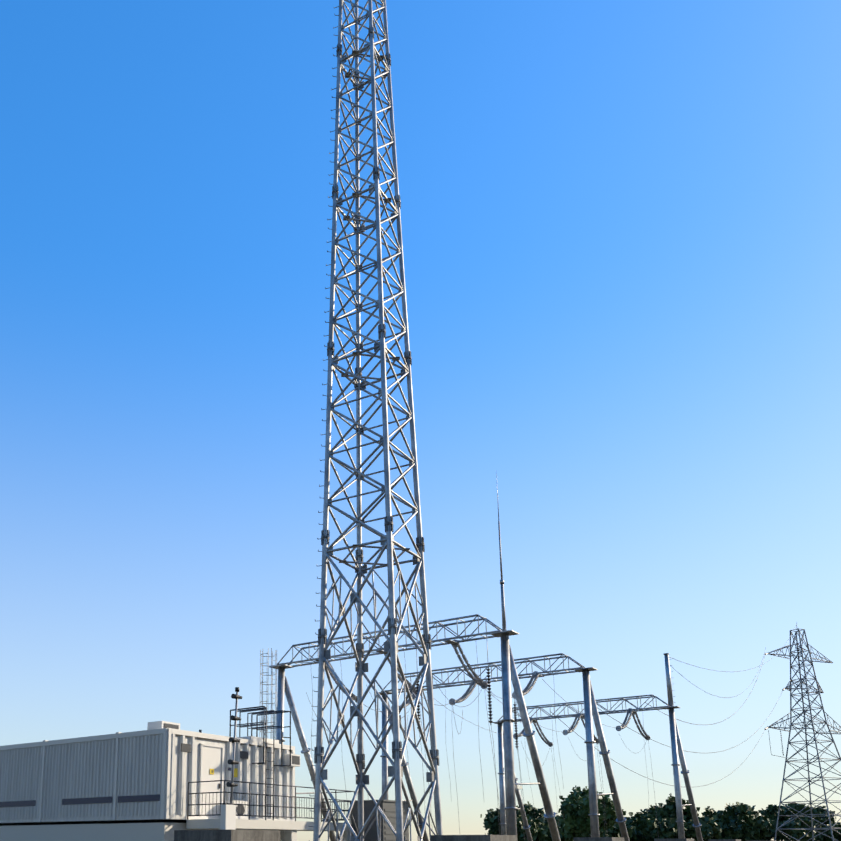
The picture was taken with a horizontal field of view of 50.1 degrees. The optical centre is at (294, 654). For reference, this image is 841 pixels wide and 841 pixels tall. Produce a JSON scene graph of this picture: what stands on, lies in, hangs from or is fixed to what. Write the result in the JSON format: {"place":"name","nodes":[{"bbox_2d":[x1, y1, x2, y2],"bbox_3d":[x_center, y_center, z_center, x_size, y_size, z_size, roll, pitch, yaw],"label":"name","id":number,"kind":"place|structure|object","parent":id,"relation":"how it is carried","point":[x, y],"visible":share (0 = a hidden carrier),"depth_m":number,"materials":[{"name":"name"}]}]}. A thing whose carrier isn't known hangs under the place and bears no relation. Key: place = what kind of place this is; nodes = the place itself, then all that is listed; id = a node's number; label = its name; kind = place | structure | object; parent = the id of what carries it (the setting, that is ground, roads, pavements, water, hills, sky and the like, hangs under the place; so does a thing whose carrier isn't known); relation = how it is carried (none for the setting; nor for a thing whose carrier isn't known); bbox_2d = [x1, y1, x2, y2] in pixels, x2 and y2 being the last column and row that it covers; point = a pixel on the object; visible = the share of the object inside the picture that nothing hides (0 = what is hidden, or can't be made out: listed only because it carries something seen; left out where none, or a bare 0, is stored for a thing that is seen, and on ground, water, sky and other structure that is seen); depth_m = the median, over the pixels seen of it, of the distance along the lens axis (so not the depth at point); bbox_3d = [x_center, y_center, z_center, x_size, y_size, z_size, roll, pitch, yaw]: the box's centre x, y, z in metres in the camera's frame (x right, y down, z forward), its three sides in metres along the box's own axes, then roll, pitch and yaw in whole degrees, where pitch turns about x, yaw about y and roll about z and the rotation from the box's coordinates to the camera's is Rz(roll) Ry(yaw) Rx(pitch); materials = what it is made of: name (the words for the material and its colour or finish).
{"place":"outdoors","nodes":[
{"label":"outdoors","id":0,"kind":"place"},
{"bbox_2d":[0,0,840,840],"label":"sky","id":1,"kind":"structure","parent":0,"point":[621,219],"materials":[{"name":"blue"}]},
{"label":"ground","id":2,"kind":"structure","parent":0,"visible":0},
{"bbox_2d":[0,706,354,840],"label":"equipment cabin","id":3,"kind":"object","parent":2,"relation":"on","point":[159,780],"visible":0.88,"depth_m":29.52,"materials":[{"name":"white painted corrugated metal"},{"name":"dark painted metal"}]},
{"bbox_2d":[309,0,442,840],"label":"lattice tower","id":4,"kind":"structure","parent":2,"relation":"on","point":[395,769],"depth_m":26.94,"materials":[{"name":"metal"}]},
{"bbox_2d":[348,800,408,840],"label":"louvred cabinet","id":5,"kind":"object","parent":2,"relation":"on","point":[388,807],"visible":0.56,"depth_m":31.80,"materials":[{"name":"grey metal"}]},
{"bbox_2d":[260,473,702,840],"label":"gantry portals","id":6,"kind":"object","parent":2,"relation":"on","point":[509,787],"visible":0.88,"depth_m":41.23,"materials":[{"name":"metal"}]},
{"bbox_2d":[480,805,529,840],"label":"belt tree","id":7,"kind":"object","parent":2,"relation":"on","point":[491,823],"visible":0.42,"depth_m":245.98,"materials":[{"name":"green plant"}]},
{"bbox_2d":[517,801,541,819],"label":"belt tree","id":8,"kind":"object","parent":2,"relation":"on","point":[531,813],"visible":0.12,"depth_m":250.34,"materials":[{"name":"green plant"}]},
{"bbox_2d":[516,815,543,840],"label":"belt tree","id":9,"kind":"object","parent":2,"relation":"on","point":[533,823],"visible":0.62,"depth_m":231.07,"materials":[{"name":"green plant"}]},
{"bbox_2d":[533,807,544,818],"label":"belt tree","id":10,"kind":"object","parent":2,"relation":"on","point":[541,811],"visible":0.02,"depth_m":258.71,"materials":[{"name":"green plant"}]},
{"bbox_2d":[534,823,562,840],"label":"belt tree","id":11,"kind":"object","parent":2,"relation":"on","point":[544,834],"visible":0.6,"depth_m":230.53,"materials":[{"name":"green plant"}]},
{"bbox_2d":[543,813,562,823],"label":"belt tree","id":12,"kind":"object","parent":2,"relation":"on","point":[545,821],"depth_m":247.69,"materials":[{"name":"green plant"}]},
{"bbox_2d":[555,816,564,840],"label":"belt tree","id":13,"kind":"object","parent":2,"relation":"on","point":[556,819],"visible":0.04,"depth_m":240.81,"materials":[{"name":"green plant"}]},
{"bbox_2d":[556,798,601,840],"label":"tree","id":14,"kind":"object","parent":2,"relation":"on","point":[575,820],"visible":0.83,"depth_m":117.36,"materials":[{"name":"green plant"}]},
{"bbox_2d":[559,785,625,836],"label":"tree","id":15,"kind":"object","parent":2,"relation":"on","point":[609,819],"visible":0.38,"depth_m":146.79,"materials":[{"name":"green plant"}]},
{"bbox_2d":[587,829,614,836],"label":"belt tree","id":16,"kind":"object","parent":2,"relation":"on","point":[608,834],"visible":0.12,"depth_m":230.11,"materials":[{"name":"green plant"}]},
{"bbox_2d":[609,820,638,839],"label":"belt tree","id":17,"kind":"object","parent":2,"relation":"on","point":[631,830],"visible":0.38,"depth_m":237.07,"materials":[{"name":"green plant"}]},
{"bbox_2d":[627,820,644,840],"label":"belt tree","id":18,"kind":"object","parent":2,"relation":"on","point":[633,825],"visible":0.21,"depth_m":241.32,"materials":[{"name":"green plant"}]},
{"bbox_2d":[625,809,660,823],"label":"belt tree","id":19,"kind":"object","parent":2,"relation":"on","point":[639,816],"visible":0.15,"depth_m":245.53,"materials":[{"name":"green plant"}]},
{"bbox_2d":[636,818,677,840],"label":"belt tree","id":20,"kind":"object","parent":2,"relation":"on","point":[651,831],"visible":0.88,"depth_m":238.03,"materials":[{"name":"green plant"}]},
{"bbox_2d":[644,803,675,817],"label":"belt tree","id":21,"kind":"object","parent":2,"relation":"on","point":[659,811],"visible":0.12,"depth_m":248.82,"materials":[{"name":"green plant"}]},
{"bbox_2d":[656,817,694,839],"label":"belt tree","id":22,"kind":"object","parent":2,"relation":"on","point":[686,826],"visible":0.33,"depth_m":238.96,"materials":[{"name":"green plant"}]},
{"bbox_2d":[661,793,701,821],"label":"belt tree","id":23,"kind":"object","parent":2,"relation":"on","point":[687,814],"visible":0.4,"depth_m":248.04,"materials":[{"name":"green plant"}]},
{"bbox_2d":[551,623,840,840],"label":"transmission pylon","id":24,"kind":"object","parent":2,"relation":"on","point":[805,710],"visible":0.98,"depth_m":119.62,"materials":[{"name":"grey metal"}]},
{"bbox_2d":[686,815,722,840],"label":"belt tree","id":25,"kind":"object","parent":2,"relation":"on","point":[711,829],"visible":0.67,"depth_m":238.54,"materials":[{"name":"green plant"}]},
{"bbox_2d":[701,806,722,817],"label":"belt tree","id":26,"kind":"object","parent":2,"relation":"on","point":[707,809],"visible":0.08,"depth_m":272.12,"materials":[{"name":"green plant"}]},
{"bbox_2d":[703,810,725,822],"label":"belt tree","id":27,"kind":"object","parent":2,"relation":"on","point":[717,813],"visible":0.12,"depth_m":251.54,"materials":[{"name":"green plant"}]},
{"bbox_2d":[700,817,732,838],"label":"belt tree","id":28,"kind":"object","parent":2,"relation":"on","point":[726,831],"visible":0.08,"depth_m":244.10,"materials":[{"name":"green plant"}]},
{"bbox_2d":[721,802,757,840],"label":"belt tree","id":29,"kind":"object","parent":2,"relation":"on","point":[738,812],"visible":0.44,"depth_m":247.17,"materials":[{"name":"green plant"}]},
{"bbox_2d":[720,820,758,840],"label":"belt tree","id":30,"kind":"object","parent":2,"relation":"on","point":[746,832],"visible":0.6,"depth_m":244.39,"materials":[{"name":"green plant"}]},
{"bbox_2d":[748,806,760,819],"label":"belt tree","id":31,"kind":"object","parent":2,"relation":"on","point":[755,812],"visible":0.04,"depth_m":272.30,"materials":[{"name":"green plant"}]},
{"bbox_2d":[751,817,773,839],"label":"belt tree","id":32,"kind":"object","parent":2,"relation":"on","point":[761,819],"visible":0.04,"depth_m":257.65,"materials":[{"name":"green plant"}]},
{"bbox_2d":[749,816,775,839],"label":"belt tree","id":33,"kind":"object","parent":2,"relation":"on","point":[764,829],"visible":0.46,"depth_m":246.11,"materials":[{"name":"green plant"}]},
{"bbox_2d":[761,804,793,840],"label":"belt tree","id":34,"kind":"object","parent":2,"relation":"on","point":[771,812],"visible":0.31,"depth_m":264.01,"materials":[{"name":"green plant"}]},
{"bbox_2d":[769,817,817,840],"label":"belt tree","id":35,"kind":"object","parent":2,"relation":"on","point":[796,834],"visible":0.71,"depth_m":248.45,"materials":[{"name":"green plant"}]},
{"bbox_2d":[782,802,824,827],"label":"belt tree","id":36,"kind":"object","parent":2,"relation":"on","point":[796,806],"visible":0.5,"depth_m":258.58,"materials":[{"name":"green plant"}]},
{"bbox_2d":[797,826,820,840],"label":"belt tree","id":37,"kind":"object","parent":2,"relation":"on","point":[818,836],"depth_m":254.52,"materials":[{"name":"green plant"}]},
{"bbox_2d":[795,806,835,818],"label":"belt tree","id":38,"kind":"object","parent":2,"relation":"on","point":[822,811],"visible":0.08,"depth_m":271.08,"materials":[{"name":"green plant"}]},
{"bbox_2d":[815,825,826,840],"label":"belt tree","id":39,"kind":"object","parent":2,"relation":"on","point":[820,839],"visible":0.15,"depth_m":256.90,"materials":[{"name":"green plant"}]},
{"bbox_2d":[822,817,840,840],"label":"belt tree","id":40,"kind":"object","parent":2,"relation":"on","point":[836,836],"visible":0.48,"depth_m":257.43,"materials":[{"name":"green plant"}]},
{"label":"perimeter wall","id":41,"kind":"object","parent":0,"visible":0},
{"bbox_2d":[174,829,774,840],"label":"wall pillar caps","id":42,"kind":"object","parent":41,"relation":"on","point":[227,835],"depth_m":6.32,"materials":[{"name":"concrete"}]},
{"bbox_2d":[220,687,241,829],"bbox_3d":[-0.458,0.754,6.494,0.050,1.050,0.183,-9,-15,36],"label":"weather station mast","id":43,"kind":"object","parent":42,"relation":"on","point":[228,818],"visible":0.96,"depth_m":6.42,"materials":[{"name":"metal"}]}
]}

